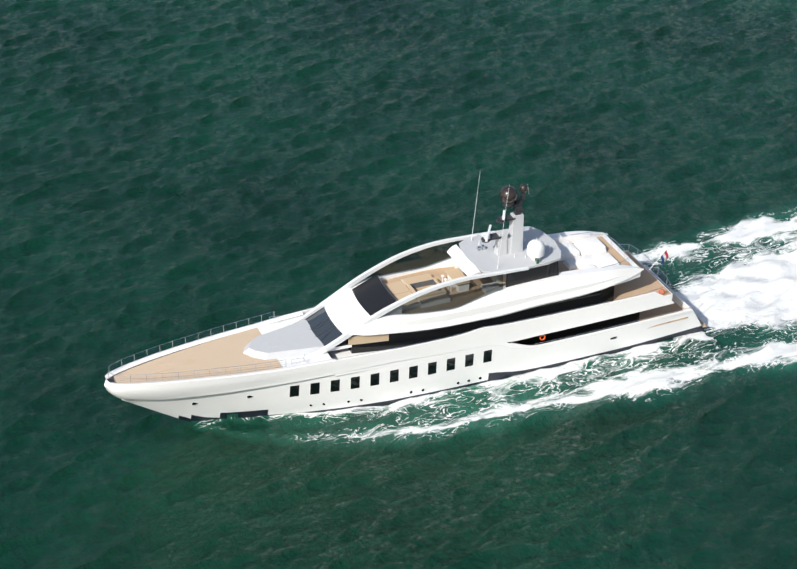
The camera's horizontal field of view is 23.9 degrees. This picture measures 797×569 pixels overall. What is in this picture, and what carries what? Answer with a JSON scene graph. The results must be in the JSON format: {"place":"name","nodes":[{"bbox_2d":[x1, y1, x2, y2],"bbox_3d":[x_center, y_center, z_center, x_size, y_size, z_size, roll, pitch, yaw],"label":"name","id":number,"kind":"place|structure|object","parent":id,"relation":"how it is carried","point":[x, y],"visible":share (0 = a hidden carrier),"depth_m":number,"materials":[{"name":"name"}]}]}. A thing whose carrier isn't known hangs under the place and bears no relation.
{"place":"outdoors","nodes":[
{"label":"outdoors","id":0,"kind":"place"},
{"bbox_2d":[302,304,328,314],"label":"yacht bulwark","id":1,"kind":"object","parent":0,"point":[305,311],"depth_m":209.88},
{"bbox_2d":[335,336,351,346],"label":"side window","id":2,"kind":"structure","parent":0,"point":[345,342],"depth_m":202.95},
{"bbox_2d":[327,334,388,351],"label":"yacht bridge side","id":3,"kind":"structure","parent":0,"point":[354,340],"depth_m":203.35,"materials":[{"name":"beige wood"}]},
{"bbox_2d":[0,0,796,568],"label":"sea","id":4,"kind":"structure","parent":0,"point":[172,170],"depth_m":236.64,"materials":[{"name":"liquid"}]},
{"bbox_2d":[104,265,702,420],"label":"yacht hull","id":5,"kind":"object","parent":4,"relation":"on","point":[222,398],"depth_m":205.64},
{"bbox_2d":[114,328,282,382],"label":"foredeck","id":6,"kind":"object","parent":5,"relation":"on","point":[222,353],"visible":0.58,"depth_m":200.82,"materials":[{"name":"beige wood"}]},
{"bbox_2d":[185,359,194,363],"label":"yacht deck fitting","id":7,"kind":"object","parent":6,"relation":"on","point":[189,361],"visible":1,"depth_m":201.15,"materials":[{"name":"beige"}]},
{"bbox_2d":[105,311,302,379],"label":"bulwark","id":8,"kind":"object","parent":6,"relation":"on","point":[194,343],"visible":0.98,"depth_m":204.34,"materials":[{"name":"white paint"}]},
{"bbox_2d":[108,359,335,384],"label":"bulwark","id":9,"kind":"object","parent":6,"relation":"on","point":[236,375],"visible":1,"depth_m":198.32,"materials":[{"name":"white paint"}]},
{"bbox_2d":[257,316,333,367],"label":"side deck","id":10,"kind":"structure","parent":5,"relation":"on","point":[268,328],"depth_m":202.01,"materials":[{"name":"paint"}]},
{"bbox_2d":[243,320,325,359],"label":"foredeck coachroof","id":11,"kind":"object","parent":10,"relation":"on","point":[299,338],"visible":0.95,"depth_m":203.12,"materials":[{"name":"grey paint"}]},
{"bbox_2d":[304,307,334,340],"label":"yacht windscreen frames","id":12,"kind":"structure","parent":11,"relation":"on","point":[319,323],"depth_m":205.59,"materials":[{"name":"black metal"}]},
{"bbox_2d":[306,307,342,345],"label":"windshield","id":13,"kind":"object","parent":11,"relation":"on","point":[326,337],"visible":0.75,"depth_m":204.92,"materials":[{"name":"grey glass"}]},
{"bbox_2d":[289,231,494,324],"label":"roof arch","id":14,"kind":"structure","parent":10,"relation":"on","point":[348,286],"depth_m":208.62,"materials":[{"name":"white paint"}]},
{"bbox_2d":[360,240,462,281],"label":"side window","id":15,"kind":"structure","parent":14,"relation":"on","point":[426,257],"depth_m":211.12,"materials":[{"name":"black"}]},
{"bbox_2d":[309,266,528,356],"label":"roof arch","id":16,"kind":"structure","parent":10,"relation":"on","point":[368,320],"depth_m":202.52,"materials":[{"name":"white paint"}]},
{"bbox_2d":[378,274,502,318],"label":"side window","id":17,"kind":"structure","parent":16,"relation":"on","point":[455,296],"depth_m":204.19,"materials":[{"name":"black"}]},
{"bbox_2d":[108,232,686,381],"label":"yacht rails","id":18,"kind":"object","parent":5,"relation":"attached to","point":[387,349],"visible":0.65,"depth_m":205.43,"materials":[{"name":"silver metal"}]},
{"bbox_2d":[193,337,615,405],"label":"portholes","id":19,"kind":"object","parent":5,"relation":"in","point":[355,381],"depth_m":204.84,"materials":[{"name":"black glass"}]},
{"bbox_2d":[507,312,639,344],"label":"hull opening","id":20,"kind":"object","parent":5,"relation":"on","point":[592,327],"depth_m":213.14,"materials":[{"name":"black glass"}]},
{"bbox_2d":[348,286,613,353],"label":"windows","id":21,"kind":"structure","parent":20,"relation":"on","point":[405,339],"depth_m":207.10,"materials":[{"name":"black glass"}]},
{"bbox_2d":[325,290,369,333],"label":"roof","id":22,"kind":"structure","parent":21,"relation":"on","point":[340,317],"depth_m":205.26,"materials":[{"name":"white paint"}]},
{"bbox_2d":[322,231,607,301],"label":"yacht ribbon","id":23,"kind":"object","parent":21,"relation":"attached to","point":[561,237],"visible":0.15,"depth_m":216.49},
{"bbox_2d":[337,235,640,329],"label":"upper deck","id":24,"kind":"structure","parent":21,"relation":"on","point":[345,300],"depth_m":205.93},
{"bbox_2d":[352,275,395,315],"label":"dark yacht panel","id":25,"kind":"object","parent":24,"relation":"on","point":[372,295],"visible":0.81,"depth_m":205.84,"materials":[{"name":"black glass"}]},
{"bbox_2d":[384,273,432,300],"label":"yacht sunpads","id":26,"kind":"object","parent":24,"relation":"on","point":[398,290],"visible":0.54,"depth_m":208.09,"materials":[{"name":"beige fabric"}]},
{"bbox_2d":[406,277,438,293],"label":"yacht tub surround","id":27,"kind":"object","parent":24,"relation":"on","point":[410,288],"visible":0.23,"depth_m":208.62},
{"bbox_2d":[410,279,436,288],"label":"yacht tub","id":28,"kind":"object","parent":27,"relation":"in","point":[423,283],"visible":0.19,"depth_m":208.98,"materials":[{"name":"grey"}]},
{"bbox_2d":[448,265,482,280],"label":"yacht bar","id":29,"kind":"object","parent":24,"relation":"on","point":[460,269],"visible":0.05,"depth_m":210.54,"materials":[{"name":"white paint"}]},
{"bbox_2d":[445,268,464,278],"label":"yacht bar top","id":30,"kind":"object","parent":29,"relation":"on","point":[455,273],"visible":0.64,"depth_m":209.44,"materials":[{"name":"beige wood"}]},
{"bbox_2d":[381,236,631,291],"bbox_3d":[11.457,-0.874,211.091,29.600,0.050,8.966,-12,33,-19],"label":"deck furniture","id":31,"kind":"object","parent":24,"relation":"on","point":[436,273],"visible":0.02,"depth_m":212.23,"materials":[{"name":"beige fabric"}]},
{"bbox_2d":[557,236,618,269],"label":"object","id":32,"kind":"object","parent":24,"relation":"on","point":[592,251],"visible":0.83,"depth_m":214.36,"materials":[{"name":"white fabric"}]},
{"bbox_2d":[349,265,643,335],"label":"yacht ribbon","id":33,"kind":"object","parent":21,"relation":"attached to","point":[568,279],"visible":0.62,"depth_m":207.34,"materials":[{"name":"white paint"}]},
{"bbox_2d":[329,250,672,375],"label":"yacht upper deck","id":34,"kind":"structure","parent":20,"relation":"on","point":[341,354],"depth_m":203.82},
{"bbox_2d":[336,292,655,360],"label":"bulwark","id":35,"kind":"object","parent":34,"relation":"on","point":[495,326],"visible":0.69,"depth_m":206.38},
{"bbox_2d":[614,251,670,300],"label":"aft deck","id":36,"kind":"structure","parent":34,"relation":"on","point":[646,282],"depth_m":216.24,"materials":[{"name":"beige wood"}]},
{"bbox_2d":[645,266,690,309],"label":"yacht aft bulwark","id":37,"kind":"object","parent":34,"relation":"on","point":[679,301],"visible":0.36,"depth_m":220.01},
{"bbox_2d":[512,309,690,345],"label":"yacht bulwark","id":38,"kind":"object","parent":5,"relation":"on","point":[605,329],"visible":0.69,"depth_m":212.88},
{"bbox_2d":[639,300,687,328],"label":"deck","id":39,"kind":"structure","parent":5,"relation":"on","point":[664,310],"depth_m":218.22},
{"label":"yacht flagstaff","id":40,"kind":"object","parent":5,"relation":"attached to","visible":0},
{"bbox_2d":[661,250,668,263],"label":"flag","id":41,"kind":"object","parent":40,"relation":"attached to","point":[664,257],"visible":0.98,"depth_m":219.08,"materials":[{"name":"multicoloured fabric"}]},
{"bbox_2d":[481,210,504,241],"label":"yacht radars","id":42,"kind":"object","parent":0,"point":[486,236],"visible":0.92,"depth_m":206.64,"materials":[{"name":"white plastic"}]},
{"bbox_2d":[459,226,560,272],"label":"hardtop roof","id":43,"kind":"structure","parent":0,"point":[485,260],"depth_m":208.65,"materials":[{"name":"white paint"}]},
{"bbox_2d":[447,245,480,275],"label":"yacht hardtop lip","id":44,"kind":"object","parent":43,"relation":"attached to","point":[461,260],"visible":0.81,"depth_m":207.88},
{"bbox_2d":[481,193,525,242],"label":"dark yacht mast","id":45,"kind":"object","parent":43,"relation":"on","point":[516,205],"visible":0.69,"depth_m":206.44,"materials":[{"name":"black metal"}]},
{"bbox_2d":[499,184,527,202],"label":"black yacht domes","id":46,"kind":"structure","parent":45,"relation":"on","point":[511,194],"depth_m":204.83,"materials":[{"name":"black plastic"}]},
{"bbox_2d":[494,212,523,255],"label":"yacht mast pylons","id":47,"kind":"object","parent":43,"relation":"on","point":[511,242],"visible":0.95,"depth_m":207.94,"materials":[{"name":"white metal"}]},
{"bbox_2d":[539,289,664,339],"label":"yacht lifebuoys","id":48,"kind":"object","parent":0,"point":[545,336],"visible":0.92,"depth_m":210.57,"materials":[{"name":"orange plastic"}]},
{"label":"yacht hardtop","id":49,"kind":"object","parent":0,"visible":0},
{"bbox_2d":[476,184,528,250],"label":"yacht chrome","id":50,"kind":"object","parent":49,"relation":"on","point":[481,247],"visible":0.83,"depth_m":209.23,"materials":[{"name":"silver metal"}]},
{"bbox_2d":[471,176,550,268],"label":"yacht antennas","id":51,"kind":"object","parent":49,"relation":"on","point":[502,231],"visible":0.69,"depth_m":207.94,"materials":[{"name":"white metal"}]},
{"bbox_2d":[506,261,558,286],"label":"yacht louvre","id":52,"kind":"object","parent":49,"relation":"attached to","point":[537,273],"visible":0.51,"depth_m":207.16,"materials":[{"name":"black metal"}]},
{"bbox_2d":[507,263,556,285],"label":"yacht louvre slats","id":53,"kind":"object","parent":52,"relation":"attached to","point":[531,280],"visible":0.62,"depth_m":207.21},
{"bbox_2d":[527,239,544,259],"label":"satellite dome","id":54,"kind":"structure","parent":49,"relation":"on","point":[535,248],"depth_m":206.69,"materials":[{"name":"white plastic"}]}
]}

